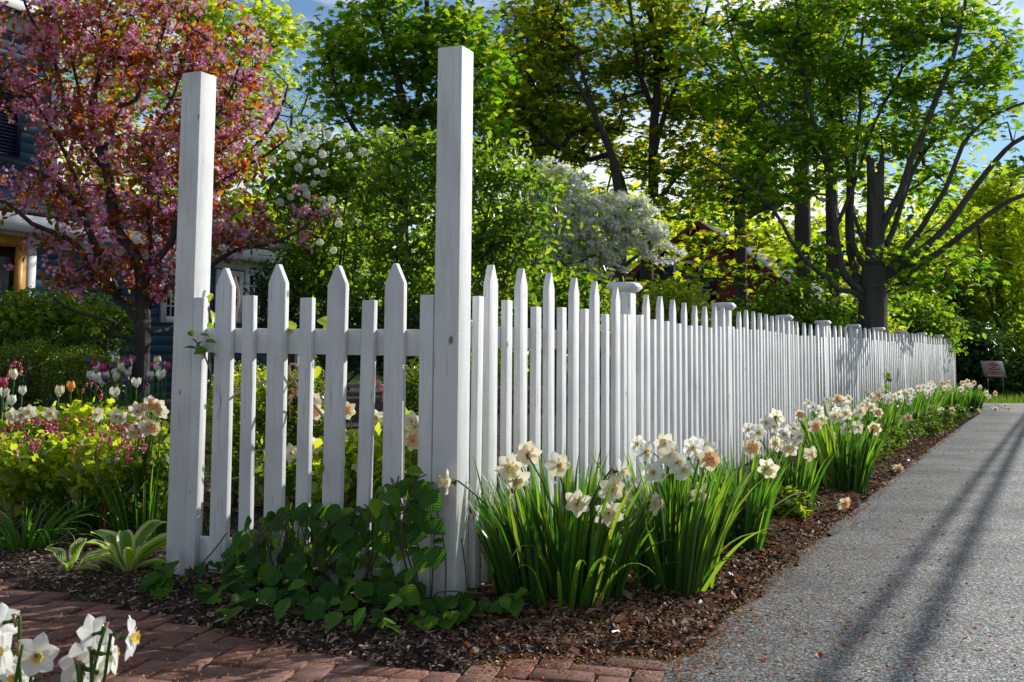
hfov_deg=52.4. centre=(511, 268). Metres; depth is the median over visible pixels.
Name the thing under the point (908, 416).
daffodil clump
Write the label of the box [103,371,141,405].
tulip
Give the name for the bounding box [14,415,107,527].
bleeding heart
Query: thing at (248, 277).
window
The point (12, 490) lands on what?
bleeding heart
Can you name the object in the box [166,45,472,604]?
picket fence
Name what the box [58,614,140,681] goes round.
daffodil clump
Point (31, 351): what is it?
boxwood
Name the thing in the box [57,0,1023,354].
sky
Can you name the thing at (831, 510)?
bark mulch by drive
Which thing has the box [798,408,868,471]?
daffodil clump
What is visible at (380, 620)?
fallen twigs
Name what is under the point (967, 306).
slender tree
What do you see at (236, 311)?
vine sprig
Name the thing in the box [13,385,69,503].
tulip
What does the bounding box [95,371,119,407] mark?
tulip
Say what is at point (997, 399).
grass
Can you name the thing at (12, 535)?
daylily clump
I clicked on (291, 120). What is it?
tree
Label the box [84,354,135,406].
tulip
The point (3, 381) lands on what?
tulip
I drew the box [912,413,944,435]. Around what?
leafy perennial
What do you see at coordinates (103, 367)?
tulip
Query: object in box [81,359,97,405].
tulip
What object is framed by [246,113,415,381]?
viburnum
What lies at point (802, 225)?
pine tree
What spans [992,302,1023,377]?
understory shrub
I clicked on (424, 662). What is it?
fallen husks on path
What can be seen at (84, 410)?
bleeding heart
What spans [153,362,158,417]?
tulip
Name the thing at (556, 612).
leaf scraps by drive
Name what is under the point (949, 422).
leafy perennial
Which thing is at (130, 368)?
tulip
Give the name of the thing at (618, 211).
blossom tree
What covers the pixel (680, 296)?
understory shrub
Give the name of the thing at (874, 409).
daffodil clump
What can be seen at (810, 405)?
daffodil clump
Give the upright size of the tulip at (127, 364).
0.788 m
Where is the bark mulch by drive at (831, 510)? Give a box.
[612,412,978,603]
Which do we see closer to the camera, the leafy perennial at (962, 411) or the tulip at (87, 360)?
the tulip at (87, 360)
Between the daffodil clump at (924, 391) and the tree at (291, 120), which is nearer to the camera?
the daffodil clump at (924, 391)
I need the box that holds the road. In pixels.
[660,403,1023,681]
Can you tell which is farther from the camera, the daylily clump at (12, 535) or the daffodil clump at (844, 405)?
the daffodil clump at (844, 405)
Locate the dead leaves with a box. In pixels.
[406,449,778,631]
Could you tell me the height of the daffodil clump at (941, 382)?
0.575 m
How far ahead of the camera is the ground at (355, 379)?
39.39 m
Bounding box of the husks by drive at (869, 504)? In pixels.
[557,428,959,679]
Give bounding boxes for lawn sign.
[980,361,1005,396]
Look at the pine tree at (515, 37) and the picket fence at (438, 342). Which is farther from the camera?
the pine tree at (515, 37)
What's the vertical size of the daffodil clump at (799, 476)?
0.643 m
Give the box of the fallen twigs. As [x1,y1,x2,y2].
[17,563,714,652]
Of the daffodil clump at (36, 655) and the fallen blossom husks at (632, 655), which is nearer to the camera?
the daffodil clump at (36, 655)
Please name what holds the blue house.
on the ground at (355, 379)
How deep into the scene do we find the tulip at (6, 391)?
6.46 m
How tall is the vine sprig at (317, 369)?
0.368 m
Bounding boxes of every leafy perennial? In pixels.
[685,483,745,537]
[771,484,820,519]
[863,428,906,459]
[879,421,917,450]
[903,419,928,441]
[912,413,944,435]
[927,408,959,430]
[941,404,972,423]
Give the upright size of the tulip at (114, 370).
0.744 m
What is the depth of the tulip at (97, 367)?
7.35 m
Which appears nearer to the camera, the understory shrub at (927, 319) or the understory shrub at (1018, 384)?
the understory shrub at (927, 319)
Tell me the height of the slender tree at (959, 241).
6.449 m
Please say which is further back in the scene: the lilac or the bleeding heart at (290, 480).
the lilac
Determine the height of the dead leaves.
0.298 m
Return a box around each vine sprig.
[183,331,215,393]
[207,293,214,383]
[233,277,240,398]
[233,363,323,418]
[287,316,326,404]
[298,365,324,404]
[885,369,891,393]
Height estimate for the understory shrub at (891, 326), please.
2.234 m
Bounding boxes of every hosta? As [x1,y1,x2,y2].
[45,538,109,571]
[85,519,167,571]
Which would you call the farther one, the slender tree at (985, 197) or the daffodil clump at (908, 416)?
the slender tree at (985, 197)
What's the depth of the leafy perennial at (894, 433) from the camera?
10.39 m
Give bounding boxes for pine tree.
[473,2,597,385]
[694,60,791,315]
[721,0,846,311]
[774,0,905,307]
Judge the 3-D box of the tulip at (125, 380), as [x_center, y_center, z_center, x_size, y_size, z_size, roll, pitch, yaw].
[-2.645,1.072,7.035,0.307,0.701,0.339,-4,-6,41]
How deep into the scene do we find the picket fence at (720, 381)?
6.07 m
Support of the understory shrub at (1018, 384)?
on the ground at (355, 379)
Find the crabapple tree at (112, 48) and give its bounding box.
[0,0,342,403]
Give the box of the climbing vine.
[138,465,530,635]
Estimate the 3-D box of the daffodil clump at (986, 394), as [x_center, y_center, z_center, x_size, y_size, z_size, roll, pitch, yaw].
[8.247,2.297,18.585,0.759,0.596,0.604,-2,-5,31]
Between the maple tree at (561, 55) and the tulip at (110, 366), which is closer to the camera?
the tulip at (110, 366)
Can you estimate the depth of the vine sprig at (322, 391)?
4.33 m
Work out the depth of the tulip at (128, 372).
7.34 m
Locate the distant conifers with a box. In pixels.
[94,176,1022,370]
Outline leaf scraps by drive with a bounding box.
[436,422,959,663]
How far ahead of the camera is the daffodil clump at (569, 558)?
3.92 m
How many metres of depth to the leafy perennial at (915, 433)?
11.40 m
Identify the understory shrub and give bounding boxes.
[236,243,419,399]
[498,241,623,411]
[636,274,733,327]
[708,305,774,331]
[709,286,789,316]
[722,272,863,337]
[812,295,913,341]
[850,290,986,355]
[950,316,1023,393]
[983,333,1023,395]
[987,326,1023,395]
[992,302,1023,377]
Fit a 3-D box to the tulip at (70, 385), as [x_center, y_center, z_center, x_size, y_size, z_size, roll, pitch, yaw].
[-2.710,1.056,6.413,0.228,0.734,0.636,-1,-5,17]
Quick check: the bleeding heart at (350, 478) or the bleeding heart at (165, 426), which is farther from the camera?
the bleeding heart at (165, 426)
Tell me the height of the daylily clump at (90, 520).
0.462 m
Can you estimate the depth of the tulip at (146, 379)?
7.05 m
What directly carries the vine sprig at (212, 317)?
attached to the picket fence at (438, 342)
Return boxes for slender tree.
[855,213,996,335]
[921,163,1023,333]
[921,191,1014,325]
[975,202,1023,336]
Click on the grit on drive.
(819, 654)
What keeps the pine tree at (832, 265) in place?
on the ground at (355, 379)
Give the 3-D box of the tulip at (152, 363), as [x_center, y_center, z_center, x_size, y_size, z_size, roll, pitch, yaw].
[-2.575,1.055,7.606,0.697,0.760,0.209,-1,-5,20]
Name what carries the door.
in the blue house
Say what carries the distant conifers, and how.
on the ground at (355, 379)
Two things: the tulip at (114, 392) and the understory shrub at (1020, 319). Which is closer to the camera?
the tulip at (114, 392)
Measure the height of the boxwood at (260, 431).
0.908 m
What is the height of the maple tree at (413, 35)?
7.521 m
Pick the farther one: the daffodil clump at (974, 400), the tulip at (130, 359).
the daffodil clump at (974, 400)
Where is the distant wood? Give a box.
[57,124,1023,374]
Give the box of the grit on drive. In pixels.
[667,430,1019,681]
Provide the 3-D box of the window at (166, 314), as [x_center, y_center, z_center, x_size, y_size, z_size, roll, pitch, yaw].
[-4.795,0.387,14.729,0.046,0.763,0.480,-2,-5,24]
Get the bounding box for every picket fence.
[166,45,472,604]
[468,265,955,587]
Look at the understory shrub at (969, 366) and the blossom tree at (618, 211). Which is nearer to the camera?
the blossom tree at (618, 211)
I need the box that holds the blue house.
[0,0,314,405]
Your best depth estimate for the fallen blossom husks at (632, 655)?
3.54 m
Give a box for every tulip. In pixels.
[0,369,17,504]
[0,377,48,435]
[0,387,9,424]
[1,385,63,471]
[7,394,77,505]
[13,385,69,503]
[25,380,74,466]
[62,372,101,425]
[64,362,143,408]
[67,357,133,406]
[76,362,131,408]
[77,370,94,417]
[80,356,128,407]
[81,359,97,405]
[82,363,124,405]
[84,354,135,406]
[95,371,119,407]
[98,377,106,403]
[99,360,156,403]
[99,362,111,407]
[102,375,108,405]
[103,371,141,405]
[104,358,167,417]
[108,366,169,421]
[109,386,119,487]
[110,367,117,406]
[115,376,129,406]
[117,356,160,404]
[117,362,123,406]
[119,371,170,431]
[124,369,170,419]
[131,377,140,401]
[134,366,166,413]
[139,360,170,445]
[143,376,150,396]
[148,369,170,438]
[150,361,168,419]
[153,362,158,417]
[165,362,170,405]
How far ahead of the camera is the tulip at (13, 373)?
6.26 m
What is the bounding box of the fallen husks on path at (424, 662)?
[4,434,1018,681]
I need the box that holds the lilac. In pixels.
[338,122,583,369]
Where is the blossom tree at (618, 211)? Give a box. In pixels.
[507,151,687,407]
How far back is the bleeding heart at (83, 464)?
5.31 m
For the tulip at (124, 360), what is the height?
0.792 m
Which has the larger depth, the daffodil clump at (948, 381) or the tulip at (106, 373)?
the daffodil clump at (948, 381)
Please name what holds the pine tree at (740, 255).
on the ground at (355, 379)
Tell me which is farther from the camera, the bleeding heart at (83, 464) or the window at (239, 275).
the window at (239, 275)
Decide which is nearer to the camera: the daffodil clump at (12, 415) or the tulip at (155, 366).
the daffodil clump at (12, 415)
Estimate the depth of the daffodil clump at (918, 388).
13.86 m
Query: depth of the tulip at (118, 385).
7.55 m
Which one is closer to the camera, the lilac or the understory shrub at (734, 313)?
the lilac
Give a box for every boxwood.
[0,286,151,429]
[0,334,74,427]
[29,341,131,406]
[204,360,293,506]
[255,363,324,500]
[374,359,418,465]
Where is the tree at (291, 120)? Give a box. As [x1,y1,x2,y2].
[249,58,338,241]
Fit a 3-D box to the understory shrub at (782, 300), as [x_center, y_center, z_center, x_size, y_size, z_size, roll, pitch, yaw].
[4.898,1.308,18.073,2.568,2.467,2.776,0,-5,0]
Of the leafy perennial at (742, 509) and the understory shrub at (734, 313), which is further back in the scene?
the understory shrub at (734, 313)
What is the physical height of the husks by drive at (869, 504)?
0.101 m
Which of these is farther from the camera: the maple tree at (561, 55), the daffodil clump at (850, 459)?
the maple tree at (561, 55)
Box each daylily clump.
[0,477,132,529]
[0,493,107,553]
[93,492,231,528]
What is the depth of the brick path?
3.29 m
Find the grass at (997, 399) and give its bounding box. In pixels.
[973,390,1023,402]
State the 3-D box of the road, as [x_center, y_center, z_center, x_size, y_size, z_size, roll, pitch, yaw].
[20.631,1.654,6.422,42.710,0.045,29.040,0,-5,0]
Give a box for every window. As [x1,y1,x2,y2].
[159,268,175,322]
[214,269,243,322]
[244,269,269,321]
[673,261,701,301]
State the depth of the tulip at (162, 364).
7.35 m
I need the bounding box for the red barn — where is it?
[579,220,841,380]
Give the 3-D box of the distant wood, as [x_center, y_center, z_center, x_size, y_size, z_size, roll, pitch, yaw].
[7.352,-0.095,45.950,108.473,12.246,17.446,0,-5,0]
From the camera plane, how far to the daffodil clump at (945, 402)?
15.62 m
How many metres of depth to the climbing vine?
3.87 m
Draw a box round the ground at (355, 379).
[314,355,1022,402]
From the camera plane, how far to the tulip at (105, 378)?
7.14 m
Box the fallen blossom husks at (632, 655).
[480,490,853,681]
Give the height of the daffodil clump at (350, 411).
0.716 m
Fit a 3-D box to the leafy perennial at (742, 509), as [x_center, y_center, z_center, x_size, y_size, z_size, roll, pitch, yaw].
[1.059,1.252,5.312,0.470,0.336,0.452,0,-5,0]
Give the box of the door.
[0,234,27,328]
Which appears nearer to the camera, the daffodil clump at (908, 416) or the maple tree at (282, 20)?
the daffodil clump at (908, 416)
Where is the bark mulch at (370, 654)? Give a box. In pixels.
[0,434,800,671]
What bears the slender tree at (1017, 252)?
on the ground at (355, 379)
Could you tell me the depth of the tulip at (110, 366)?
7.35 m
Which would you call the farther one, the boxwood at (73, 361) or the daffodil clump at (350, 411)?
the boxwood at (73, 361)
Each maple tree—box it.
[59,0,320,230]
[289,0,532,273]
[433,0,793,317]
[669,0,1023,341]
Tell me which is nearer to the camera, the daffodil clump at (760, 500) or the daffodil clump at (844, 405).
the daffodil clump at (760, 500)
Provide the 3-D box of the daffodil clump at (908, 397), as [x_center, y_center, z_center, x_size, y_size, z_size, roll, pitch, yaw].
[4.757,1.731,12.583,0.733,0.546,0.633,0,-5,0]
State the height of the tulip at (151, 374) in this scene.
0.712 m
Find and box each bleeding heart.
[0,360,62,506]
[0,418,68,523]
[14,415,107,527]
[32,381,136,498]
[51,423,150,529]
[81,403,170,506]
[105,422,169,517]
[231,449,321,512]
[289,388,382,508]
[348,376,418,532]
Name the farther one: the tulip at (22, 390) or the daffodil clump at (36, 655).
the tulip at (22, 390)
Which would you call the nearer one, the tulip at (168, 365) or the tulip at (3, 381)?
the tulip at (3, 381)
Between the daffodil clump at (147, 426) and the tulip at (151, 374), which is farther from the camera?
the tulip at (151, 374)
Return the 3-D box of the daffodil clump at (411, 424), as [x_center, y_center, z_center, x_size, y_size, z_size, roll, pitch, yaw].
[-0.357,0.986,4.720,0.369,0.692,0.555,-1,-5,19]
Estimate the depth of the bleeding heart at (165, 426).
6.09 m
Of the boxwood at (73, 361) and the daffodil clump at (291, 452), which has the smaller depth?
the daffodil clump at (291, 452)
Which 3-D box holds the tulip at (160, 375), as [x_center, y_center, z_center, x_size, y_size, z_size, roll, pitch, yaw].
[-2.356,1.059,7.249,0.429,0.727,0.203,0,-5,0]
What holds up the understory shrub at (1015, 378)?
on the ground at (355, 379)
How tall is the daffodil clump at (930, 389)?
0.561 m
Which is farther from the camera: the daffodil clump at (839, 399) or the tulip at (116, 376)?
the daffodil clump at (839, 399)
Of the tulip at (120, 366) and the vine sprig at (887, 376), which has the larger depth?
the vine sprig at (887, 376)
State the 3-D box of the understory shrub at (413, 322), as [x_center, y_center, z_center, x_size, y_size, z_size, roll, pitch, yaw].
[-1.723,0.580,10.148,1.496,1.880,3.816,3,-5,-27]
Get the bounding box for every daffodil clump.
[0,602,59,681]
[5,404,58,521]
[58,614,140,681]
[62,407,127,514]
[70,395,169,540]
[284,392,343,541]
[344,401,382,531]
[404,410,417,548]
[438,440,683,612]
[591,435,776,594]
[631,423,850,550]
[742,408,837,514]
[784,405,903,492]
[793,398,858,447]
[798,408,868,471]
[805,401,883,457]
[811,394,866,427]
[849,389,902,418]
[852,395,917,438]
[861,394,916,442]
[874,386,916,412]
[877,389,933,431]
[894,383,940,406]
[895,384,955,424]
[913,382,951,415]
[913,384,957,423]
[927,380,950,406]
[936,380,967,406]
[937,383,968,414]
[955,379,986,412]
[955,386,1010,411]
[958,380,997,409]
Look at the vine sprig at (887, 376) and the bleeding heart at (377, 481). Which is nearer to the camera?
the bleeding heart at (377, 481)
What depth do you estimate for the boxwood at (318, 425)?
6.07 m
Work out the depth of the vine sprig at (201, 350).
4.37 m
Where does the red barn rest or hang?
on the ground at (355, 379)
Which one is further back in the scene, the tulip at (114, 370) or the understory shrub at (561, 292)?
the understory shrub at (561, 292)
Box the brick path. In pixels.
[0,581,665,681]
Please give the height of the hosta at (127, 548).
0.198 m
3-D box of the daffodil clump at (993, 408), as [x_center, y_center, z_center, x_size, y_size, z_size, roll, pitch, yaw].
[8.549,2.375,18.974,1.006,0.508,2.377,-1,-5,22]

